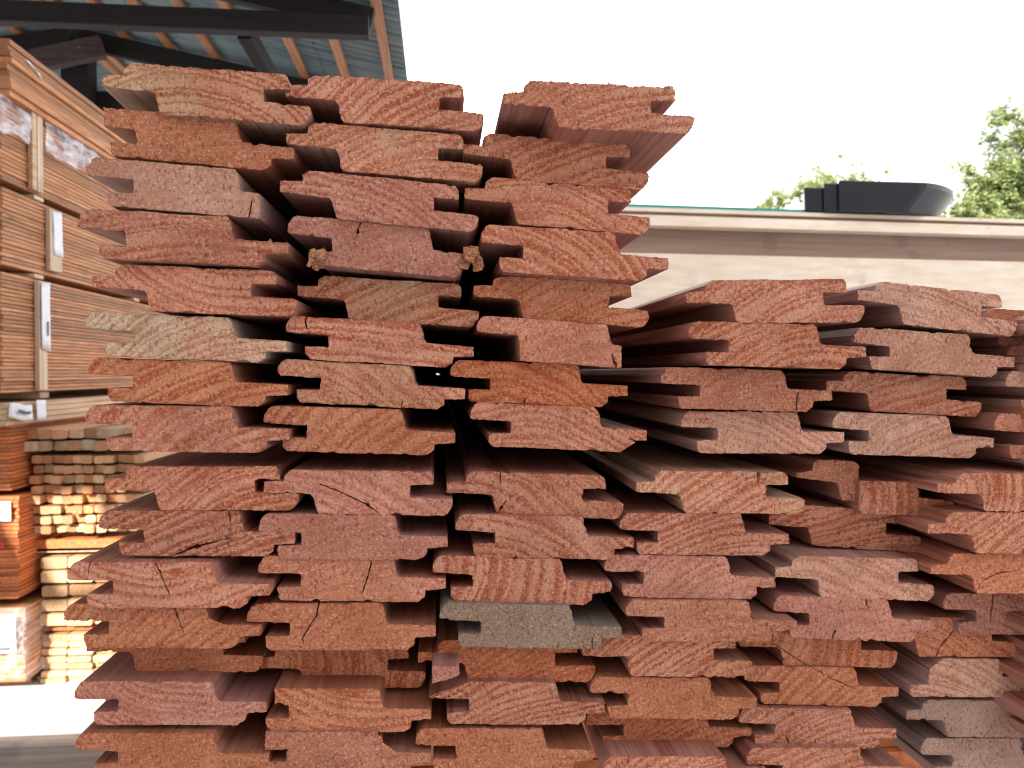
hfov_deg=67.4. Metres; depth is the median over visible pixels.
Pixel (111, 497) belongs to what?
batten
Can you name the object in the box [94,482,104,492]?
batten
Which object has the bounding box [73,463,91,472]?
batten
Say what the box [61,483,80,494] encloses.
batten
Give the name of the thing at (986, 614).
board
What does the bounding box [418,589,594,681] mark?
board
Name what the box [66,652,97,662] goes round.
board end
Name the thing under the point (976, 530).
board
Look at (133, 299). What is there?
bearer
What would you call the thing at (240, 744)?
board
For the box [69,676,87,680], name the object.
board end
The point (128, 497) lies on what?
batten
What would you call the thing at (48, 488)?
batten
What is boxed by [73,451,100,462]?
batten
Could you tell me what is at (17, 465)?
board bundle
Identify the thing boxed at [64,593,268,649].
board
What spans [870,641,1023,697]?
board
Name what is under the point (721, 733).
board
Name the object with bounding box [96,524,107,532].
batten
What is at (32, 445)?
plank
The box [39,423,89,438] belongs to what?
plank
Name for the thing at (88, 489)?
batten
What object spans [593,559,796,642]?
board
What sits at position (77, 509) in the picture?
batten
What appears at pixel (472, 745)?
board
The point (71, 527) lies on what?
batten
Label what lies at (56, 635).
board end
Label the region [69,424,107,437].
plank
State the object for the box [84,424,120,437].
plank
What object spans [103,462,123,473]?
batten
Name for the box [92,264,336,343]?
board
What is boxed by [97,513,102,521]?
batten
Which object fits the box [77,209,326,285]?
board
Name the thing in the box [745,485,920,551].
board
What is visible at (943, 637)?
board
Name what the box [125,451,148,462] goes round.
batten
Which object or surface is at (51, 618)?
plank
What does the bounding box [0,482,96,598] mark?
board bundle
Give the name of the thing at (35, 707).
ground
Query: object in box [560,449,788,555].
board
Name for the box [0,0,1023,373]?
sky
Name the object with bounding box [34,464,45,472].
batten
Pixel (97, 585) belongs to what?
plank
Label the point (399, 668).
board
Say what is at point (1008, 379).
board
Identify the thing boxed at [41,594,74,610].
plank
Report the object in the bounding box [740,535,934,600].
board
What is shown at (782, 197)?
broadleaf tree
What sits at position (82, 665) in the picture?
board end
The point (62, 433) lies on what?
plank
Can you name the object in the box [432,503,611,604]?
board
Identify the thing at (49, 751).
timber skid
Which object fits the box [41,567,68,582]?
plank
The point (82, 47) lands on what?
open shed
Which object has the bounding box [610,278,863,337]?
board
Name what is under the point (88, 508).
batten
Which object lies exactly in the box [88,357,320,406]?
board
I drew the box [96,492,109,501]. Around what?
batten
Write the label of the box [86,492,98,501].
batten
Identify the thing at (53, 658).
board end
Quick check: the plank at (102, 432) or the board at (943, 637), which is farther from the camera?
the plank at (102, 432)
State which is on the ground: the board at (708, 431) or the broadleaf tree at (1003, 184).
the broadleaf tree at (1003, 184)
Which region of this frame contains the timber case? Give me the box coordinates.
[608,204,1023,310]
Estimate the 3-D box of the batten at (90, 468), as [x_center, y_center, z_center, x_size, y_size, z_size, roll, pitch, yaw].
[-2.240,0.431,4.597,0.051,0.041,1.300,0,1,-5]
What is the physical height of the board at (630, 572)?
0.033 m
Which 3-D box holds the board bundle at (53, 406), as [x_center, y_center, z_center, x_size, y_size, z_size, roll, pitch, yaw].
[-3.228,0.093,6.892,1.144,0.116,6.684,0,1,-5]
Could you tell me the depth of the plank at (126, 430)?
3.96 m
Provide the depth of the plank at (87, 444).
3.97 m
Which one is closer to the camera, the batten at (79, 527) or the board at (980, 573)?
the board at (980, 573)
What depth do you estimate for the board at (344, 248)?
0.48 m
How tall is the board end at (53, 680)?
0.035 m
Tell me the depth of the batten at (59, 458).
3.97 m
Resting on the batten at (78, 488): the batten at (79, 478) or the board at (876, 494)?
the batten at (79, 478)
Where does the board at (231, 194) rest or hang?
on the board at (148, 238)
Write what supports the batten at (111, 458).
on the batten at (110, 469)
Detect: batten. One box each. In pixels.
[29,472,51,483]
[30,492,48,503]
[31,483,50,493]
[32,450,68,463]
[32,502,51,513]
[32,514,48,523]
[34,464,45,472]
[34,524,46,533]
[40,503,56,514]
[40,514,57,524]
[41,523,60,533]
[42,450,76,463]
[45,463,64,472]
[45,473,60,482]
[45,484,56,492]
[46,493,58,501]
[50,473,65,483]
[51,503,68,513]
[52,483,73,493]
[52,494,68,503]
[53,512,69,523]
[54,450,88,462]
[54,463,75,473]
[56,523,66,532]
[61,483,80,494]
[62,463,81,473]
[62,493,80,503]
[62,513,76,523]
[63,473,80,482]
[64,450,94,463]
[65,503,76,512]
[66,522,80,531]
[72,493,86,503]
[72,502,92,513]
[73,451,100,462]
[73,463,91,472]
[75,473,90,482]
[75,482,91,492]
[76,513,90,521]
[76,522,87,531]
[82,450,114,463]
[82,483,100,493]
[83,463,101,473]
[83,502,101,512]
[83,522,98,532]
[85,473,99,482]
[85,512,99,522]
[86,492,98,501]
[93,472,117,482]
[94,451,121,463]
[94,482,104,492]
[94,501,113,512]
[95,462,117,472]
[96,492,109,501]
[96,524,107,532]
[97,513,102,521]
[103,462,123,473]
[104,451,130,462]
[104,502,121,512]
[105,489,116,492]
[107,472,124,477]
[108,492,123,501]
[116,491,130,501]
[118,451,139,461]
[118,462,131,471]
[124,491,140,502]
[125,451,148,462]
[126,454,171,470]
[134,451,177,462]
[135,490,153,498]
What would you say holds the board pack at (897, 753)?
on the skid
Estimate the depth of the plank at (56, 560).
3.97 m
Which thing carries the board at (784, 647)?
on the board at (769, 678)
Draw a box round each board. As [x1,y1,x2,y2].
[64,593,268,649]
[67,529,285,609]
[74,652,283,725]
[75,696,274,767]
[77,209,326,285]
[85,157,331,275]
[85,312,328,364]
[85,399,306,452]
[86,622,273,672]
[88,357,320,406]
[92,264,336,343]
[98,492,300,556]
[102,62,314,146]
[103,107,308,222]
[104,442,317,511]
[246,573,436,651]
[258,546,445,601]
[259,494,447,560]
[260,637,425,687]
[263,444,452,515]
[263,720,430,767]
[264,399,455,454]
[265,660,431,732]
[277,359,464,409]
[280,170,478,307]
[285,75,483,145]
[286,122,482,213]
[286,316,473,370]
[288,216,483,285]
[297,275,478,345]
[415,697,592,767]
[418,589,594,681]
[429,660,604,725]
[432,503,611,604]
[435,360,627,406]
[439,573,621,649]
[443,399,622,518]
[452,493,633,559]
[458,177,649,308]
[458,398,646,451]
[460,224,668,309]
[460,316,621,368]
[461,134,648,198]
[465,276,648,336]
[494,80,695,172]
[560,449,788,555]
[569,436,804,514]
[579,367,832,412]
[579,592,751,677]
[582,720,765,767]
[585,711,750,747]
[586,655,756,719]
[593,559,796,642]
[595,398,844,454]
[595,547,775,599]
[603,321,865,369]
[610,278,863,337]
[722,453,858,500]
[732,736,905,767]
[735,631,897,667]
[736,643,898,706]
[736,698,896,748]
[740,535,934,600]
[741,556,933,641]
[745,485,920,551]
[781,327,1013,376]
[782,371,981,417]
[783,470,953,515]
[792,406,993,458]
[817,282,1016,338]
[820,449,1023,511]
[867,701,1023,767]
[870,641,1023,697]
[872,669,1023,738]
[886,523,1023,593]
[888,503,1023,554]
[893,599,1019,657]
[904,569,1023,635]
[925,411,1023,458]
[946,355,1023,395]
[946,371,1023,406]
[946,393,1023,417]
[970,308,1023,347]
[971,345,1023,355]
[971,452,1023,465]
[990,691,1023,734]
[995,650,1023,683]
[999,611,1023,651]
[1009,316,1023,337]
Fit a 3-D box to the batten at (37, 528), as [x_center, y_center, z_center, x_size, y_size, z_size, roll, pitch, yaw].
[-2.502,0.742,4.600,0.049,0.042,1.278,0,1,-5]
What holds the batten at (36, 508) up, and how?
on the batten at (36, 519)
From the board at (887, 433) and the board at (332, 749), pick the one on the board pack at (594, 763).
the board at (332, 749)
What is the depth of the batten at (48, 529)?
3.94 m
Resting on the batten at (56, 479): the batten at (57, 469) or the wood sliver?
the batten at (57, 469)
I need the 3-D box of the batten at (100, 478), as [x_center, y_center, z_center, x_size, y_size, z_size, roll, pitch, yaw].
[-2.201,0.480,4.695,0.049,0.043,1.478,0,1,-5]
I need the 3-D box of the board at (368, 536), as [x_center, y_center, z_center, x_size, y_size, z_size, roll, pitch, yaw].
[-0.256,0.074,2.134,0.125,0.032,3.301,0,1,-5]
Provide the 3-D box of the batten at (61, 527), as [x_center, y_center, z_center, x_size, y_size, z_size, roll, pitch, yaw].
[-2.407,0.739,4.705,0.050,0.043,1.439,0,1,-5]
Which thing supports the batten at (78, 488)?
on the batten at (79, 498)
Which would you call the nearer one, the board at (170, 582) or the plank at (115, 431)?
the board at (170, 582)
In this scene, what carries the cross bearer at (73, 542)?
on the cross bearer at (72, 549)
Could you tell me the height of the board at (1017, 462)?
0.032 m
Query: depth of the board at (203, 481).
0.49 m
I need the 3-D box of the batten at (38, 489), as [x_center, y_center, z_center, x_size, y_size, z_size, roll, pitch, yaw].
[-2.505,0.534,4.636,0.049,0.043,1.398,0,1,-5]
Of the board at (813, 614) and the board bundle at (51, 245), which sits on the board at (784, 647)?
the board at (813, 614)
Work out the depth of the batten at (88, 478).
3.98 m
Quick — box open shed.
[0,0,407,111]
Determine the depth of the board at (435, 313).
0.50 m
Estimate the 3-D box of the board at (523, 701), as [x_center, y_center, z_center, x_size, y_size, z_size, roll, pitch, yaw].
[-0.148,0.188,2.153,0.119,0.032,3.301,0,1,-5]
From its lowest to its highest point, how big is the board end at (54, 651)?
0.031 m
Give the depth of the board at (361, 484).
0.49 m
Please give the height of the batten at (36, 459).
0.042 m
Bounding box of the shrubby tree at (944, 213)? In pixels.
[940,204,1018,217]
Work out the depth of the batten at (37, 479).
3.93 m
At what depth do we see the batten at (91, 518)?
3.98 m
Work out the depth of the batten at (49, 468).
3.98 m
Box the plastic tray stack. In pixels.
[803,180,953,216]
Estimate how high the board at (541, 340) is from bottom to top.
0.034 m
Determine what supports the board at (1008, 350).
on the board at (1008, 379)
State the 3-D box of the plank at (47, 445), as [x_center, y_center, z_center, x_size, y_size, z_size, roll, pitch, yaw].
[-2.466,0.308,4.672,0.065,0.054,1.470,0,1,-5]
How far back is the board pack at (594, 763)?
0.77 m
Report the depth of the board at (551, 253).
0.49 m
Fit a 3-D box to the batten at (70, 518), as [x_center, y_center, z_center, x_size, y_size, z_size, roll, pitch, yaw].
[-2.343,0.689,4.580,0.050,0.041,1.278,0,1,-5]
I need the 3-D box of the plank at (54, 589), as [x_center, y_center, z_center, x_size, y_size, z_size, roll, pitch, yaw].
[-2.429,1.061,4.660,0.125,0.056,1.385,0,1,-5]
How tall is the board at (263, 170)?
0.036 m
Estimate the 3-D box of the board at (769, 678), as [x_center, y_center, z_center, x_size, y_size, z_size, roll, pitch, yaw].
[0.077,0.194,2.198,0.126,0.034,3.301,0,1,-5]
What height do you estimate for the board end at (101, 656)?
0.036 m
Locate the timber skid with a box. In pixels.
[0,734,104,767]
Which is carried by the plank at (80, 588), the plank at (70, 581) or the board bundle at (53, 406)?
the plank at (70, 581)
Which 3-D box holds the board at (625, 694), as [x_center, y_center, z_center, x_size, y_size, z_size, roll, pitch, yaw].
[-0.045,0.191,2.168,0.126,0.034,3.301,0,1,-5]
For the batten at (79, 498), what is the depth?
3.95 m
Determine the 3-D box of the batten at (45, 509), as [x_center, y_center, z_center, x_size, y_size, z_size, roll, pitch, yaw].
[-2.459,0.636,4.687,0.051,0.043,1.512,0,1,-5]
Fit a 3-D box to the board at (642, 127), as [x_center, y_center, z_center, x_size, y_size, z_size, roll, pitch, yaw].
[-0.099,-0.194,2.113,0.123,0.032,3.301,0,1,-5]
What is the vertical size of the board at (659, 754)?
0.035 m
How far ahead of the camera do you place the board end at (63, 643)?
3.98 m
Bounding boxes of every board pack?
[249,722,600,767]
[879,739,923,767]
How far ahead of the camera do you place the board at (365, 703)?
0.50 m
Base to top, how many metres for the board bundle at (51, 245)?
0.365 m
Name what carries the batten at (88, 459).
on the batten at (90, 468)
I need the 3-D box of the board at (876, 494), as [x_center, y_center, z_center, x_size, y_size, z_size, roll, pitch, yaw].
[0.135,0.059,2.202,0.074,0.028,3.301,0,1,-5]
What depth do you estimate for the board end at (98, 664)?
4.00 m
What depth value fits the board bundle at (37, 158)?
4.01 m
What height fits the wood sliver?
0.012 m
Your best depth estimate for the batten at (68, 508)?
3.98 m
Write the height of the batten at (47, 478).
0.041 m
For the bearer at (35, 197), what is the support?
on the board bundle at (51, 245)
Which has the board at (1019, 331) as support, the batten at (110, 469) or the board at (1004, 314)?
the board at (1004, 314)
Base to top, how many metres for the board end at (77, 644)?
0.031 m
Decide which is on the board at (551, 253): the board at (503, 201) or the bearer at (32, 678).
the board at (503, 201)
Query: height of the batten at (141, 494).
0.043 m
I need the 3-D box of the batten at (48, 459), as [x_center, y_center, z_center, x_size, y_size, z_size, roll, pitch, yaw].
[-2.448,0.380,4.573,0.049,0.041,1.257,0,1,-5]
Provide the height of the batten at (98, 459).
0.042 m
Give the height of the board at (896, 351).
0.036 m
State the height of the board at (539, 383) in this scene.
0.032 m
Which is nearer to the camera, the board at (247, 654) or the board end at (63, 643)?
the board at (247, 654)
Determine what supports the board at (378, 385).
on the board at (356, 429)
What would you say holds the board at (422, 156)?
on the board at (432, 208)
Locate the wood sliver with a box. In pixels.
[432,653,458,682]
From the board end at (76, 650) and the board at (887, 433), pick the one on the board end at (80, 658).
the board end at (76, 650)
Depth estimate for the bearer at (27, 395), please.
3.93 m
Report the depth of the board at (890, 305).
0.54 m
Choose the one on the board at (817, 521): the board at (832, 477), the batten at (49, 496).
the board at (832, 477)
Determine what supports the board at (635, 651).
on the board at (625, 694)
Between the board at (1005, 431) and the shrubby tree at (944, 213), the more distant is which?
the shrubby tree at (944, 213)
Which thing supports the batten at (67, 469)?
on the batten at (68, 478)
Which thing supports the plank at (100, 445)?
on the batten at (98, 459)
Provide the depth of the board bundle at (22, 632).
3.82 m
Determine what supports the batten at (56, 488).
on the batten at (56, 499)
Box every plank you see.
[23,439,50,450]
[25,422,85,438]
[38,438,72,450]
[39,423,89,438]
[40,611,65,625]
[41,530,120,568]
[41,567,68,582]
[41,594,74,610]
[42,582,74,596]
[52,424,98,438]
[55,438,80,450]
[65,619,93,625]
[67,438,89,450]
[68,530,134,567]
[68,579,93,582]
[68,595,84,606]
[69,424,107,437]
[69,581,97,594]
[81,438,105,449]
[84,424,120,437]
[93,581,107,589]
[94,439,109,450]
[96,424,130,437]
[109,425,131,436]
[122,427,131,433]
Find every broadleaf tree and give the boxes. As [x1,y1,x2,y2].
[753,152,894,208]
[942,93,1023,219]
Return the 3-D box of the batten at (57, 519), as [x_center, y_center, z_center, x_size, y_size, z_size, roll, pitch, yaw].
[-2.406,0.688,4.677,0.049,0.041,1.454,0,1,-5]
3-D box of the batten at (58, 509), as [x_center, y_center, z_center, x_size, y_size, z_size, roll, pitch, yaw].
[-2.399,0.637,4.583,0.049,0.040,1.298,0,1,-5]
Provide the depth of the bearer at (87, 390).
5.11 m
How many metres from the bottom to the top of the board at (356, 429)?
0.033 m
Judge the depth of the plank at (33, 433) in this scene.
3.95 m
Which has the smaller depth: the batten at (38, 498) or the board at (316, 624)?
the board at (316, 624)
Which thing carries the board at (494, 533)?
on the board at (474, 577)
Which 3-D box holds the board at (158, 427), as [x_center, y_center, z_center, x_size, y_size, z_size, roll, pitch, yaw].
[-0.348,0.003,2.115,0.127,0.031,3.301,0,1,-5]
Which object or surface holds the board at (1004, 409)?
on the board at (1017, 462)
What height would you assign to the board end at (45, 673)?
0.033 m
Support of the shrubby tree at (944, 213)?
on the ground
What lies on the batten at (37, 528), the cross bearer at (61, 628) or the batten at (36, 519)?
the batten at (36, 519)
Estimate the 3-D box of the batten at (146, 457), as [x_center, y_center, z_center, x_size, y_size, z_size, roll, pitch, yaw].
[-1.990,0.378,4.652,0.049,0.042,1.379,0,1,-5]
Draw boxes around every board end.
[41,646,70,654]
[41,653,68,662]
[41,668,68,677]
[41,675,68,683]
[42,630,73,640]
[42,662,67,668]
[43,640,69,646]
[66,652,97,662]
[67,630,88,640]
[67,659,94,668]
[67,666,96,675]
[68,647,94,654]
[69,641,86,646]
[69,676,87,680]
[93,652,115,662]
[95,662,103,666]
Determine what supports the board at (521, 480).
on the board at (494, 533)
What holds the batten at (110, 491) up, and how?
on the batten at (111, 497)
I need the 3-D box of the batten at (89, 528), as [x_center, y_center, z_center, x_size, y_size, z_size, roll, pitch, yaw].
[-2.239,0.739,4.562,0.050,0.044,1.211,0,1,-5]
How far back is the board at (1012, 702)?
0.56 m
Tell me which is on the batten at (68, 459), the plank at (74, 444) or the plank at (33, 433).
the plank at (74, 444)
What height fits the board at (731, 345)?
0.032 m
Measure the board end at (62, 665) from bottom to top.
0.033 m
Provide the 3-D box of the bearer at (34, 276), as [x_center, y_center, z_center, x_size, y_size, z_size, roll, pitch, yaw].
[-2.947,-0.549,3.878,1.062,0.021,0.090,0,1,-5]
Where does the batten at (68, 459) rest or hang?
on the batten at (67, 469)
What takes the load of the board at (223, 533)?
on the board at (170, 582)
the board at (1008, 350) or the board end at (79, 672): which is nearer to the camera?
the board at (1008, 350)
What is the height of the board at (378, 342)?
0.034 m
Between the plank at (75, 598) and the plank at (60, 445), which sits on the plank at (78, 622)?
the plank at (75, 598)
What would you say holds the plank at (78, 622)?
on the cross bearer at (61, 628)
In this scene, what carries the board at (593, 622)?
on the board at (563, 665)
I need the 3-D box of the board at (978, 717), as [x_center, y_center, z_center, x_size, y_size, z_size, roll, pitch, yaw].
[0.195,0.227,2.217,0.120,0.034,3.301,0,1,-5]
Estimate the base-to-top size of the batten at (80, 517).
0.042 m
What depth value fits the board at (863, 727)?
0.55 m
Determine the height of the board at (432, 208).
0.037 m
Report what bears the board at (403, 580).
on the board at (316, 624)
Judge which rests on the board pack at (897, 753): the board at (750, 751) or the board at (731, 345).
the board at (750, 751)
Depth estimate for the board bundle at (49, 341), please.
4.09 m
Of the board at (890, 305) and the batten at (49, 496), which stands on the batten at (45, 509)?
the batten at (49, 496)
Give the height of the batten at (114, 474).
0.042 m
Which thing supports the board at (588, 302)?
on the board at (541, 340)
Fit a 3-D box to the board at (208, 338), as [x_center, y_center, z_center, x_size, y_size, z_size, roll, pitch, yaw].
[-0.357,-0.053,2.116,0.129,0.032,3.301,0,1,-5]
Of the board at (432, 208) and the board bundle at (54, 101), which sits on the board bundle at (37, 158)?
the board bundle at (54, 101)
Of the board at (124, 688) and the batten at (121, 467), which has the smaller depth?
the board at (124, 688)
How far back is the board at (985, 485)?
0.55 m
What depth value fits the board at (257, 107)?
0.47 m
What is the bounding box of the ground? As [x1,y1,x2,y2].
[0,669,105,736]
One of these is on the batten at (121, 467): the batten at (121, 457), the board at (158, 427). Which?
the batten at (121, 457)
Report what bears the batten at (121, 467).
on the batten
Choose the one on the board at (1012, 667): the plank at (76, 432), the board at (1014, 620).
the board at (1014, 620)
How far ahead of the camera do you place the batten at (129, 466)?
3.99 m
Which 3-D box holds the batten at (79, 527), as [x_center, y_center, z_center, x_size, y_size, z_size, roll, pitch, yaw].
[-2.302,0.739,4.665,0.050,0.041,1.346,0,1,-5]
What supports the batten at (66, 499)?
on the batten at (68, 508)
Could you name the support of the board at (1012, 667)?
on the board at (1012, 702)
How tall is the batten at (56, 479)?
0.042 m
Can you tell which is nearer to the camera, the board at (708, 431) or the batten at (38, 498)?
the board at (708, 431)
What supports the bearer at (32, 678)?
on the ground
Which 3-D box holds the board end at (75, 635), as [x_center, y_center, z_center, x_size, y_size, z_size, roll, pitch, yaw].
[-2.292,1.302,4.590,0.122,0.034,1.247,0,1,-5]
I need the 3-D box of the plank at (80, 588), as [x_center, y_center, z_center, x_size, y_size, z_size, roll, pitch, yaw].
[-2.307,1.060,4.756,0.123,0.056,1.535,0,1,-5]
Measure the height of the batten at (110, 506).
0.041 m
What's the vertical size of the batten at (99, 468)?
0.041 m
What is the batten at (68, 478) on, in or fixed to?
on the batten at (69, 489)
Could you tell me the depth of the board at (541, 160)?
0.50 m
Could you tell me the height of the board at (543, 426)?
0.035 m
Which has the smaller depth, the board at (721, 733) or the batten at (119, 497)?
the board at (721, 733)
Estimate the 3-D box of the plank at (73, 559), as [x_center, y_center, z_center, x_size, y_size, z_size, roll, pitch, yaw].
[-2.304,0.914,4.723,0.123,0.057,1.498,0,1,-5]
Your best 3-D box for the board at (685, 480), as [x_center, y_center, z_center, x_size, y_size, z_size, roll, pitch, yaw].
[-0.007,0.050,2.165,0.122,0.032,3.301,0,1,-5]
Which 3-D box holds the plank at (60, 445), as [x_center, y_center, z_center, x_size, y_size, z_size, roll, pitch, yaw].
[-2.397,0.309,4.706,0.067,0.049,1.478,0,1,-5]
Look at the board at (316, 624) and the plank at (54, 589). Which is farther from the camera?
the plank at (54, 589)
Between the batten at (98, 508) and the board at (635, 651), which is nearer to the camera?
the board at (635, 651)
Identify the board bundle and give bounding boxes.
[0,38,126,159]
[0,94,119,218]
[0,187,148,304]
[0,271,216,392]
[0,392,124,425]
[0,416,85,490]
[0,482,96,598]
[0,583,48,681]
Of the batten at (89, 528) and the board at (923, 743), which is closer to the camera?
the board at (923, 743)
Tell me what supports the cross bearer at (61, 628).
on the board end at (56, 635)
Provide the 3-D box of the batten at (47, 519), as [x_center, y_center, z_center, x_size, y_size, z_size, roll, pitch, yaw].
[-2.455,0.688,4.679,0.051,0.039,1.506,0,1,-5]
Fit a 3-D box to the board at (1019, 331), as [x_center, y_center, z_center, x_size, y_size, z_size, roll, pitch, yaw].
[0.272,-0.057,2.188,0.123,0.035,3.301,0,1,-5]
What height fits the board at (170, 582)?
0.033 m
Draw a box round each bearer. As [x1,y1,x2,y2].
[0,392,48,397]
[0,671,39,683]
[10,273,43,279]
[21,194,43,201]
[35,535,126,550]
[37,388,107,392]
[37,547,103,552]
[43,623,96,630]
[114,297,138,301]
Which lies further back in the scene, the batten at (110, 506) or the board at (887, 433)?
the batten at (110, 506)
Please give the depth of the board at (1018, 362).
0.58 m
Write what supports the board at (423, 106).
on the board at (422, 156)
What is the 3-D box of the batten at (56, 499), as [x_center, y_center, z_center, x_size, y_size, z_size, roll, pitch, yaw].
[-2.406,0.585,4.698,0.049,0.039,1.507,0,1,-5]
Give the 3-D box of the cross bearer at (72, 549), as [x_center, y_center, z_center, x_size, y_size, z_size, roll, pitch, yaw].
[-1.966,0.863,4.065,1.000,0.020,0.080,0,1,-5]
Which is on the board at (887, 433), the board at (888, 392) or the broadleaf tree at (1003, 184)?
the board at (888, 392)
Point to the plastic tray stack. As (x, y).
(889, 198)

